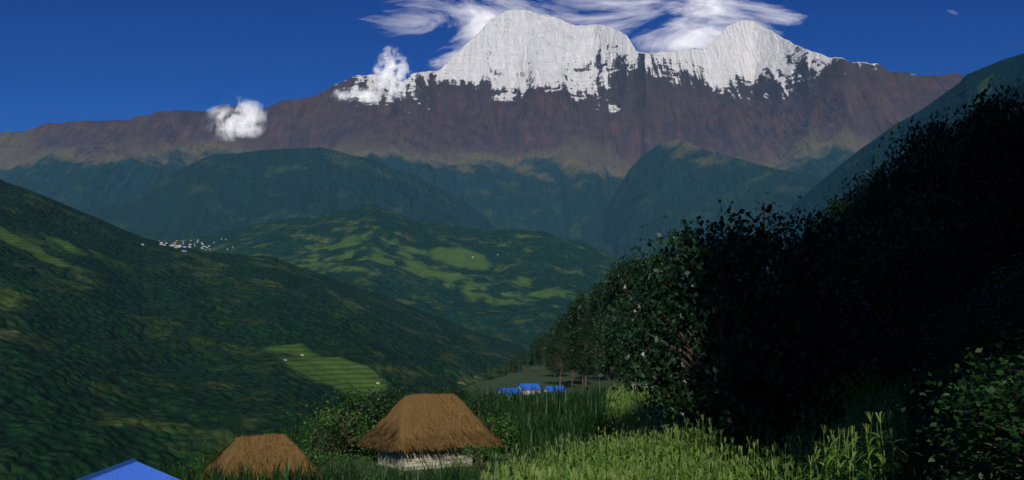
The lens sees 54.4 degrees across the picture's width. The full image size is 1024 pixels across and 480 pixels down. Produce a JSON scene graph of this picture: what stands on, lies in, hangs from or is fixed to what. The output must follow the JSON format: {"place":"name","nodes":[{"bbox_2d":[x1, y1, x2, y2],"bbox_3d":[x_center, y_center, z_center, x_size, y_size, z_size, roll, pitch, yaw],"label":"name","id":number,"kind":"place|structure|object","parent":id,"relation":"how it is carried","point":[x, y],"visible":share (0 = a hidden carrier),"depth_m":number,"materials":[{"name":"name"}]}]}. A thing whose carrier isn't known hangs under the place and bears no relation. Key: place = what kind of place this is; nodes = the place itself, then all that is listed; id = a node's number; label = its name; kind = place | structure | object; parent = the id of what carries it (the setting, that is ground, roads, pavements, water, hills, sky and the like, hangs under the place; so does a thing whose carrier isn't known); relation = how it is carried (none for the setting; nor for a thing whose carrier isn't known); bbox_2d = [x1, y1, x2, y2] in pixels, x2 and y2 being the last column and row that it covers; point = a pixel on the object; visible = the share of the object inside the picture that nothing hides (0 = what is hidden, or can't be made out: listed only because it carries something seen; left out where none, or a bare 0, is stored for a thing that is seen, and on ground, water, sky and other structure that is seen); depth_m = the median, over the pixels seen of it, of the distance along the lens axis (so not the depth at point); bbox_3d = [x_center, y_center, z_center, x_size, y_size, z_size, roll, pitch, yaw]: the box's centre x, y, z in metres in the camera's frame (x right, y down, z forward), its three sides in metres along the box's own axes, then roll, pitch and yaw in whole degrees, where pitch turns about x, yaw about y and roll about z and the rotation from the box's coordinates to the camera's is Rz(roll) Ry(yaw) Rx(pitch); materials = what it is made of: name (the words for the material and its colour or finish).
{"place":"outdoors","nodes":[
{"label":"outdoors","id":0,"kind":"place"},
{"bbox_2d":[222,112,254,132],"bbox_3d":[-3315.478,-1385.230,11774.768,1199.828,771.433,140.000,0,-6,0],"label":"cloud","id":1,"kind":"structure","parent":0,"point":[244,122],"depth_m":11785.14,"materials":[{"name":"white"}]},
{"bbox_2d":[0,179,546,479],"bbox_3d":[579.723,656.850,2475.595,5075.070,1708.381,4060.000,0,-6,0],"label":"hillside","id":2,"kind":"structure","parent":0,"point":[118,345],"depth_m":1590.80,"materials":[{"name":"green plant"}]},
{"bbox_2d":[79,147,613,255],"bbox_3d":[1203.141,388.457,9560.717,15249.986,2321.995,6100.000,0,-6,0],"label":"hill","id":3,"kind":"structure","parent":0,"point":[211,195],"depth_m":8383.56,"materials":[{"name":"green plant"}]},
{"bbox_2d":[383,61,402,85],"bbox_3d":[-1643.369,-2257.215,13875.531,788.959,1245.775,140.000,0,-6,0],"label":"cloud","id":4,"kind":"structure","parent":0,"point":[393,66],"depth_m":13936.14,"materials":[{"name":"white"}]},
{"bbox_2d":[168,205,673,359],"bbox_3d":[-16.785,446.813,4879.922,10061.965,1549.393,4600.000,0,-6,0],"label":"hill","id":5,"kind":"structure","parent":0,"point":[521,287],"depth_m":5252.64,"materials":[{"name":"green plant"}]},
{"bbox_2d":[141,239,497,383],"bbox_3d":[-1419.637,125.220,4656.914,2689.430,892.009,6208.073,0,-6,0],"label":"village houses","id":6,"kind":"structure","parent":5,"relation":"on","point":[174,245],"depth_m":2898.97,"materials":[{"name":"white paint"}]},
{"bbox_2d":[0,9,963,241],"bbox_3d":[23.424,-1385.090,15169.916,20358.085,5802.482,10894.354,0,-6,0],"label":"mountain","id":7,"kind":"structure","parent":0,"point":[526,119],"depth_m":13348.81,"materials":[{"name":"brown stone"}]},
{"bbox_2d":[0,0,1023,132],"label":"sky","id":8,"kind":"structure","parent":0,"point":[61,61],"materials":[{"name":"blue"}]},
{"bbox_2d":[467,0,732,49],"bbox_3d":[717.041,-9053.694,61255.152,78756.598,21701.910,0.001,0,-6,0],"label":"cloud","id":9,"kind":"structure","parent":0,"point":[699,38],"depth_m":61666.96,"materials":[{"name":"white"}]},
{"bbox_2d":[315,363,903,479],"bbox_3d":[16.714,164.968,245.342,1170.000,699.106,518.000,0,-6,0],"label":"hillside","id":10,"kind":"structure","parent":0,"point":[542,377],"depth_m":137.97,"materials":[{"name":"green plant"}]},
{"bbox_2d":[77,458,179,479],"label":"roof","id":11,"kind":"structure","parent":10,"relation":"on","point":[132,469],"depth_m":33.40,"materials":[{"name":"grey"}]},
{"bbox_2d":[174,462,205,478],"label":"yard shrub","id":12,"kind":"object","parent":10,"relation":"on","point":[190,469],"visible":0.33,"depth_m":41.18,"materials":[{"name":"green plant"}]},
{"bbox_2d":[175,441,225,475],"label":"yard shrub","id":13,"kind":"object","parent":10,"relation":"on","point":[205,453],"visible":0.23,"depth_m":46.15,"materials":[{"name":"green plant"}]},
{"bbox_2d":[197,433,320,479],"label":"thatched hut","id":14,"kind":"object","parent":10,"relation":"on","point":[247,449],"visible":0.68,"depth_m":40.65,"materials":[{"name":"plant"}]},
{"bbox_2d":[297,441,329,468],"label":"yard shrub","id":15,"kind":"object","parent":10,"relation":"on","point":[314,455],"visible":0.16,"depth_m":43.20,"materials":[{"name":"green plant"}]},
{"bbox_2d":[288,418,354,462],"bbox_3d":[-10.020,10.352,50.389,3.715,2.644,3.408,-4,-7,33],"label":"yard shrub","id":16,"kind":"object","parent":10,"relation":"on","point":[303,437],"visible":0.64,"depth_m":50.14,"materials":[{"name":"green plant"}]},
{"bbox_2d":[286,399,376,460],"bbox_3d":[-8.939,9.830,50.934,5.160,3.357,4.907,2,-6,-17],"label":"yard shrub","id":17,"kind":"object","parent":10,"relation":"on","point":[330,417],"visible":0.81,"depth_m":50.97,"materials":[{"name":"green plant"}]},
{"bbox_2d":[313,447,361,472],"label":"yard shrub","id":18,"kind":"object","parent":10,"relation":"on","point":[327,457],"visible":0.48,"depth_m":43.00,"materials":[{"name":"green plant"}]},
{"bbox_2d":[295,380,393,460],"bbox_3d":[-8.768,9.721,52.307,5.606,4.765,5.336,0,-6,-1],"label":"yard shrub","id":19,"kind":"object","parent":10,"relation":"on","point":[366,405],"visible":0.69,"depth_m":52.33,"materials":[{"name":"green plant"}]},
{"bbox_2d":[335,452,386,477],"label":"yard shrub","id":20,"kind":"object","parent":10,"relation":"on","point":[364,463],"visible":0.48,"depth_m":43.22,"materials":[{"name":"green plant"}]},
{"bbox_2d":[334,388,402,453],"bbox_3d":[-7.505,10.235,54.800,5.259,4.080,5.734,0,-6,4],"label":"yard shrub","id":21,"kind":"object","parent":10,"relation":"on","point":[383,415],"visible":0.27,"depth_m":54.20,"materials":[{"name":"green plant"}]},
{"bbox_2d":[356,471,386,479],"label":"yard shrub","id":22,"kind":"object","parent":10,"relation":"on","point":[371,477],"visible":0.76,"depth_m":38.23,"materials":[{"name":"green plant"}]},
{"bbox_2d":[367,381,412,428],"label":"yard shrub","id":23,"kind":"object","parent":10,"relation":"on","point":[396,392],"visible":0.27,"depth_m":56.16,"materials":[{"name":"green plant"}]},
{"bbox_2d":[383,464,432,479],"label":"yard shrub","id":24,"kind":"object","parent":10,"relation":"on","point":[423,474],"visible":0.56,"depth_m":39.18,"materials":[{"name":"green plant"}]},
{"bbox_2d":[356,393,504,470],"bbox_3d":[-4.050,9.429,49.457,6.476,3.610,5.056,4,-7,-33],"label":"thatched hut","id":25,"kind":"object","parent":10,"relation":"on","point":[407,430],"visible":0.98,"depth_m":48.21,"materials":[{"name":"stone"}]},
{"bbox_2d":[430,379,475,413],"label":"yard shrub","id":26,"kind":"object","parent":10,"relation":"on","point":[461,391],"visible":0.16,"depth_m":59.49,"materials":[{"name":"green plant"}]},
{"bbox_2d":[437,460,480,479],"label":"yard shrub","id":27,"kind":"object","parent":10,"relation":"on","point":[460,467],"visible":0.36,"depth_m":41.22,"materials":[{"name":"green plant"}]},
{"bbox_2d":[447,439,505,475],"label":"yard shrub","id":28,"kind":"object","parent":10,"relation":"on","point":[469,455],"visible":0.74,"depth_m":45.02,"materials":[{"name":"green plant"}]},
{"bbox_2d":[460,387,522,442],"bbox_3d":[-1.771,10.505,57.198,4.758,4.044,4.529,0,-6,-1],"label":"yard shrub","id":29,"kind":"object","parent":10,"relation":"on","point":[478,405],"visible":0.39,"depth_m":57.08,"materials":[{"name":"green plant"}]},
{"bbox_2d":[496,368,502,377],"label":"skyline tree","id":30,"kind":"object","parent":10,"relation":"on","point":[499,372],"visible":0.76,"depth_m":292.19,"materials":[{"name":"green plant"}]},
{"bbox_2d":[477,409,529,455],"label":"yard shrub","id":31,"kind":"object","parent":10,"relation":"on","point":[503,429],"visible":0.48,"depth_m":53.55,"materials":[{"name":"green plant"}]},
{"bbox_2d":[508,358,515,372],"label":"skyline tree","id":32,"kind":"object","parent":10,"relation":"on","point":[510,364],"visible":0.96,"depth_m":282.54,"materials":[{"name":"green plant"}]},
{"bbox_2d":[515,354,522,371],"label":"skyline tree","id":33,"kind":"object","parent":10,"relation":"on","point":[519,358],"visible":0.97,"depth_m":277.95,"materials":[{"name":"green plant"}]},
{"bbox_2d":[522,350,526,369],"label":"skyline tree","id":34,"kind":"object","parent":10,"relation":"on","point":[524,359],"visible":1,"depth_m":273.03,"materials":[{"name":"green plant"}]},
{"bbox_2d":[497,383,563,395],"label":"farmhouses","id":35,"kind":"object","parent":10,"relation":"on","point":[528,386],"visible":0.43,"depth_m":116.38,"materials":[{"name":"blue paint"}]},
{"bbox_2d":[528,344,534,371],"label":"skyline tree","id":36,"kind":"object","parent":10,"relation":"on","point":[530,361],"visible":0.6,"depth_m":266.05,"materials":[{"name":"green plant"}]},
{"bbox_2d":[529,335,543,370],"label":"skyline tree","id":37,"kind":"object","parent":10,"relation":"on","point":[531,352],"visible":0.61,"depth_m":259.82,"materials":[{"name":"green plant"}]},
{"bbox_2d":[533,330,553,368],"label":"skyline tree","id":38,"kind":"object","parent":10,"relation":"on","point":[541,343],"visible":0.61,"depth_m":254.16,"materials":[{"name":"green plant"}]},
{"bbox_2d":[76,351,1023,479],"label":"weedy grass","id":39,"kind":"structure","parent":10,"relation":"on","point":[549,418],"depth_m":50.54,"materials":[{"name":"green plant"}]},
{"bbox_2d":[547,326,554,353],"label":"skyline tree","id":40,"kind":"object","parent":10,"relation":"on","point":[550,332],"visible":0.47,"depth_m":248.85,"materials":[{"name":"green plant"}]},
{"bbox_2d":[542,341,567,376],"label":"tree","id":41,"kind":"object","parent":10,"relation":"on","point":[551,369],"visible":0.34,"depth_m":175.57,"materials":[{"name":"green plant"}]},
{"bbox_2d":[550,330,569,355],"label":"tree","id":42,"kind":"object","parent":10,"relation":"on","point":[557,335],"visible":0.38,"depth_m":206.34,"materials":[{"name":"green plant"}]},
{"bbox_2d":[544,333,577,385],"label":"tree","id":43,"kind":"object","parent":10,"relation":"on","point":[560,367],"visible":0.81,"depth_m":140.88,"materials":[{"name":"green plant"}]},
{"bbox_2d":[554,301,571,348],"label":"skyline tree","id":44,"kind":"object","parent":10,"relation":"on","point":[562,325],"visible":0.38,"depth_m":228.03,"materials":[{"name":"green plant"}]},
{"bbox_2d":[550,311,575,365],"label":"skyline tree","id":45,"kind":"object","parent":10,"relation":"on","point":[558,328],"visible":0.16,"depth_m":233.98,"materials":[{"name":"green plant"}]},
{"bbox_2d":[558,324,574,359],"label":"tree","id":46,"kind":"object","parent":10,"relation":"on","point":[565,332],"visible":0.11,"depth_m":222.54,"materials":[{"name":"green plant"}]},
{"bbox_2d":[567,299,577,364],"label":"skyline tree","id":47,"kind":"object","parent":10,"relation":"on","point":[574,317],"visible":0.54,"depth_m":224.01,"materials":[{"name":"green plant"}]},
{"bbox_2d":[565,329,583,388],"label":"tree","id":48,"kind":"object","parent":10,"relation":"on","point":[574,360],"visible":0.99,"depth_m":129.78,"materials":[{"name":"green plant"}]},
{"bbox_2d":[574,292,586,340],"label":"skyline tree","id":49,"kind":"object","parent":10,"relation":"on","point":[580,319],"visible":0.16,"depth_m":218.40,"materials":[{"name":"green plant"}]},
{"bbox_2d":[569,341,593,384],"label":"tree","id":50,"kind":"object","parent":10,"relation":"on","point":[581,374],"visible":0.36,"depth_m":142.72,"materials":[{"name":"green plant"}]},
{"bbox_2d":[567,324,601,385],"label":"tree","id":51,"kind":"object","parent":10,"relation":"on","point":[583,335],"visible":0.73,"depth_m":140.91,"materials":[{"name":"green plant"}]},
{"bbox_2d":[569,286,605,369],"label":"skyline tree","id":52,"kind":"object","parent":10,"relation":"on","point":[581,301],"visible":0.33,"depth_m":213.38,"materials":[{"name":"green plant"}]},
{"bbox_2d":[589,283,602,370],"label":"skyline tree","id":53,"kind":"object","parent":10,"relation":"on","point":[594,307],"visible":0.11,"depth_m":208.78,"materials":[{"name":"green plant"}]},
{"bbox_2d":[592,278,606,365],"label":"skyline tree","id":54,"kind":"object","parent":10,"relation":"on","point":[599,302],"visible":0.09,"depth_m":205.67,"materials":[{"name":"green plant"}]},
{"bbox_2d":[586,326,614,375],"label":"tree","id":55,"kind":"object","parent":10,"relation":"on","point":[598,351],"visible":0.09,"depth_m":180.38,"materials":[{"name":"green plant"}]},
{"bbox_2d":[585,270,621,370],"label":"skyline tree","id":56,"kind":"object","parent":10,"relation":"on","point":[598,297],"visible":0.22,"depth_m":198.57,"materials":[{"name":"green plant"}]},
{"bbox_2d":[582,308,632,379],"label":"tree","id":57,"kind":"object","parent":10,"relation":"on","point":[600,330],"visible":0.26,"depth_m":154.60,"materials":[{"name":"green plant"}]},
{"bbox_2d":[601,270,620,365],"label":"skyline tree","id":58,"kind":"object","parent":10,"relation":"on","point":[610,299],"visible":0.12,"depth_m":194.11,"materials":[{"name":"green plant"}]},
{"bbox_2d":[604,322,621,377],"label":"tree","id":59,"kind":"object","parent":10,"relation":"on","point":[609,341],"visible":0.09,"depth_m":148.37,"materials":[{"name":"green plant"}]},
{"bbox_2d":[603,265,625,316],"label":"skyline tree","id":60,"kind":"object","parent":10,"relation":"on","point":[610,291],"visible":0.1,"depth_m":190.28,"materials":[{"name":"green plant"}]},
{"bbox_2d":[609,329,633,389],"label":"tree","id":61,"kind":"object","parent":10,"relation":"on","point":[618,363],"visible":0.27,"depth_m":97.95,"materials":[{"name":"green plant"}]},
{"bbox_2d":[598,251,649,317],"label":"skyline tree","id":62,"kind":"object","parent":10,"relation":"on","point":[622,271],"visible":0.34,"depth_m":182.33,"materials":[{"name":"green plant"}]},
{"bbox_2d":[619,259,634,366],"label":"skyline tree","id":63,"kind":"object","parent":10,"relation":"on","point":[626,290],"visible":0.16,"depth_m":185.04,"materials":[{"name":"green plant"}]},
{"bbox_2d":[600,295,657,386],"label":"tree","id":64,"kind":"object","parent":10,"relation":"on","point":[631,329],"visible":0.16,"depth_m":108.46,"materials":[{"name":"green plant"}]},
{"bbox_2d":[632,255,645,313],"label":"skyline tree","id":65,"kind":"object","parent":10,"relation":"on","point":[640,270],"visible":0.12,"depth_m":178.91,"materials":[{"name":"green plant"}]},
{"bbox_2d":[519,202,771,396],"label":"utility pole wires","id":66,"kind":"object","parent":10,"relation":"on","point":[764,209],"visible":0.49,"depth_m":53.13,"materials":[{"name":"grey metal"}]},
{"bbox_2d":[647,253,663,327],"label":"skyline tree","id":67,"kind":"object","parent":10,"relation":"on","point":[655,278],"visible":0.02,"depth_m":140.40,"materials":[{"name":"green plant"}]},
{"bbox_2d":[655,248,678,344],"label":"skyline tree","id":68,"kind":"object","parent":10,"relation":"on","point":[667,282],"visible":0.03,"depth_m":119.32,"materials":[{"name":"green plant"}]},
{"bbox_2d":[578,224,774,451],"bbox_3d":[7.335,4.504,43.903,8.805,10.516,8.653,-1,-6,9],"label":"skyline tree","id":69,"kind":"object","parent":10,"relation":"on","point":[626,356],"visible":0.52,"depth_m":42.42,"materials":[{"name":"green plant"}]},
{"bbox_2d":[471,358,924,479],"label":"maize cornfield","id":70,"kind":"structure","parent":10,"relation":"on","point":[644,451],"depth_m":34.38,"materials":[{"name":"green plant"}]},
{"bbox_2d":[606,193,850,461],"bbox_3d":[9.217,3.664,42.040,9.651,11.527,9.485,3,-7,-27],"label":"skyline tree","id":71,"kind":"object","parent":10,"relation":"on","point":[728,355],"visible":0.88,"depth_m":40.62,"materials":[{"name":"green plant"}]},
{"bbox_2d":[641,199,857,449],"bbox_3d":[10.942,4.076,46.211,9.819,11.953,9.477,-1,-6,7],"label":"skyline tree","id":72,"kind":"object","parent":10,"relation":"on","point":[759,256],"visible":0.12,"depth_m":44.98,"materials":[{"name":"green plant"}]},
{"bbox_2d":[676,196,887,452],"bbox_3d":[11.884,3.738,43.467,9.616,11.705,9.281,1,-6,-11],"label":"skyline tree","id":73,"kind":"object","parent":10,"relation":"on","point":[813,238],"visible":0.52,"depth_m":42.45,"materials":[{"name":"green plant"}]},
{"bbox_2d":[771,203,879,394],"bbox_3d":[18.735,4.043,59.537,6.535,12.691,5.882,-1,-6,8],"label":"skyline tree","id":74,"kind":"object","parent":10,"relation":"on","point":[843,231],"visible":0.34,"depth_m":59.07,"materials":[{"name":"green plant"}]},
{"bbox_2d":[796,181,857,276],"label":"skyline tree","id":75,"kind":"object","parent":10,"relation":"on","point":[830,202],"depth_m":82.48,"materials":[{"name":"green plant"}]},
{"bbox_2d":[821,172,869,237],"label":"skyline tree","id":76,"kind":"object","parent":10,"relation":"on","point":[841,206],"visible":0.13,"depth_m":80.61,"materials":[{"name":"green plant"}]},
{"bbox_2d":[834,154,905,236],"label":"skyline tree","id":77,"kind":"object","parent":10,"relation":"on","point":[854,201],"visible":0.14,"depth_m":75.72,"materials":[{"name":"green plant"}]},
{"bbox_2d":[861,163,896,231],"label":"skyline tree","id":78,"kind":"object","parent":10,"relation":"on","point":[877,183],"visible":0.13,"depth_m":74.54,"materials":[{"name":"green plant"}]},
{"bbox_2d":[847,131,933,247],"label":"skyline tree","id":79,"kind":"object","parent":10,"relation":"on","point":[864,214],"visible":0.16,"depth_m":72.10,"materials":[{"name":"green plant"}]},
{"bbox_2d":[894,139,928,235],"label":"skyline tree","id":80,"kind":"object","parent":10,"relation":"on","point":[901,191],"visible":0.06,"depth_m":70.36,"materials":[{"name":"green plant"}]},
{"bbox_2d":[864,111,965,233],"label":"skyline tree","id":81,"kind":"object","parent":10,"relation":"on","point":[901,158],"visible":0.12,"depth_m":68.45,"materials":[{"name":"green plant"}]},
{"bbox_2d":[871,361,994,436],"bbox_3d":[12.001,4.650,27.575,4.091,2.570,4.383,2,-6,-18],"label":"shrub","id":82,"kind":"object","parent":10,"relation":"on","point":[915,386],"visible":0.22,"depth_m":27.63,"materials":[{"name":"green plant"}]},
{"bbox_2d":[920,109,957,224],"bbox_3d":[27.900,-0.400,64.288,3.717,15.955,4.093,2,-6,-21],"label":"skyline tree","id":83,"kind":"object","parent":10,"relation":"on","point":[929,134],"visible":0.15,"depth_m":63.99,"materials":[{"name":"green plant"}]},
{"bbox_2d":[856,348,1023,479],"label":"shrub","id":84,"kind":"object","parent":10,"relation":"on","point":[998,414],"visible":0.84,"depth_m":14.96,"materials":[{"name":"green plant"}]},
{"bbox_2d":[884,377,998,459],"bbox_3d":[10.405,4.331,22.898,3.529,2.500,3.360,3,-7,-25],"label":"shrub","id":85,"kind":"object","parent":10,"relation":"on","point":[929,417],"visible":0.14,"depth_m":23.35,"materials":[{"name":"green plant"}]},
{"bbox_2d":[890,94,1001,236],"bbox_3d":[28.286,-0.977,62.008,8.716,16.642,8.340,2,-6,-18],"label":"skyline tree","id":86,"kind":"object","parent":10,"relation":"on","point":[926,171],"visible":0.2,"depth_m":62.71,"materials":[{"name":"green plant"}]},
{"bbox_2d":[895,360,1023,479],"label":"shrub","id":87,"kind":"object","parent":10,"relation":"on","point":[923,394],"visible":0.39,"depth_m":16.58,"materials":[{"name":"green plant"}]},
{"bbox_2d":[903,350,1016,468],"bbox_3d":[10.298,3.660,20.811,4.005,2.837,3.813,-5,-8,40],"label":"shrub","id":88,"kind":"object","parent":10,"relation":"on","point":[946,372],"visible":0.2,"depth_m":21.16,"materials":[{"name":"green plant"}]},
{"bbox_2d":[910,329,1023,458],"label":"shrub","id":89,"kind":"object","parent":10,"relation":"on","point":[992,365],"visible":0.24,"depth_m":17.03,"materials":[{"name":"green plant"}]},
{"bbox_2d":[913,83,1023,282],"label":"skyline tree","id":90,"kind":"object","parent":10,"relation":"on","point":[999,170],"visible":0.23,"depth_m":55.77,"materials":[{"name":"green plant"}]},
{"bbox_2d":[918,352,1023,475],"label":"shrub","id":91,"kind":"object","parent":10,"relation":"on","point":[986,385],"visible":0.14,"depth_m":17.35,"materials":[{"name":"green plant"}]},
{"bbox_2d":[923,438,1023,479],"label":"shrub","id":92,"kind":"object","parent":10,"relation":"on","point":[997,469],"visible":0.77,"depth_m":14.89,"materials":[{"name":"green plant"}]},
{"bbox_2d":[924,340,1023,448],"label":"shrub","id":93,"kind":"object","parent":10,"relation":"on","point":[980,372],"visible":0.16,"depth_m":18.26,"materials":[{"name":"green plant"}]},
{"bbox_2d":[927,330,1023,408],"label":"shrub","id":94,"kind":"object","parent":10,"relation":"on","point":[1014,343],"visible":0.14,"depth_m":26.27,"materials":[{"name":"green plant"}]},
{"bbox_2d":[928,78,1023,278],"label":"skyline tree","id":95,"kind":"object","parent":10,"relation":"on","point":[984,120],"visible":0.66,"depth_m":54.70,"materials":[{"name":"green plant"}]},
{"bbox_2d":[935,370,1023,479],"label":"shrub","id":96,"kind":"object","parent":10,"relation":"on","point":[1016,435],"visible":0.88,"depth_m":14.23,"materials":[{"name":"green plant"}]},
{"bbox_2d":[953,325,1016,383],"bbox_3d":[15.166,4.226,30.629,3.079,3.272,2.931,-1,-6,8],"label":"slope tree","id":97,"kind":"object","parent":10,"relation":"on","point":[976,346],"visible":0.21,"depth_m":30.61,"materials":[{"name":"green plant"}]},
{"bbox_2d":[968,332,1023,362],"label":"shrub","id":98,"kind":"object","parent":10,"relation":"on","point":[1004,344],"visible":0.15,"depth_m":29.71,"materials":[{"name":"green plant"}]},
{"bbox_2d":[971,300,1023,361],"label":"slope tree","id":99,"kind":"object","parent":10,"relation":"on","point":[1013,329],"visible":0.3,"depth_m":30.21,"materials":[{"name":"green plant"}]},
{"bbox_2d":[987,345,1023,367],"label":"shrub","id":100,"kind":"object","parent":10,"relation":"on","point":[1004,356],"visible":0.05,"depth_m":26.09,"materials":[{"name":"green plant"}]},
{"bbox_2d":[602,139,822,280],"bbox_3d":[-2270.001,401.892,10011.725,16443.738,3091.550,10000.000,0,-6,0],"label":"mountain","id":101,"kind":"structure","parent":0,"point":[675,181],"depth_m":9658.33,"materials":[{"name":"green plant"}]},
{"bbox_2d":[679,53,1023,297],"bbox_3d":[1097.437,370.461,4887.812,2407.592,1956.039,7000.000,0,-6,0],"label":"hillside","id":102,"kind":"structure","parent":0,"point":[1006,72],"depth_m":4497.47,"materials":[{"name":"green plant"}]},
{"bbox_2d":[767,82,1023,272],"bbox_3d":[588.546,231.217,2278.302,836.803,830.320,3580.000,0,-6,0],"label":"hillside","id":103,"kind":"structure","parent":0,"point":[1020,90],"depth_m":1568.37,"materials":[{"name":"green plant"}]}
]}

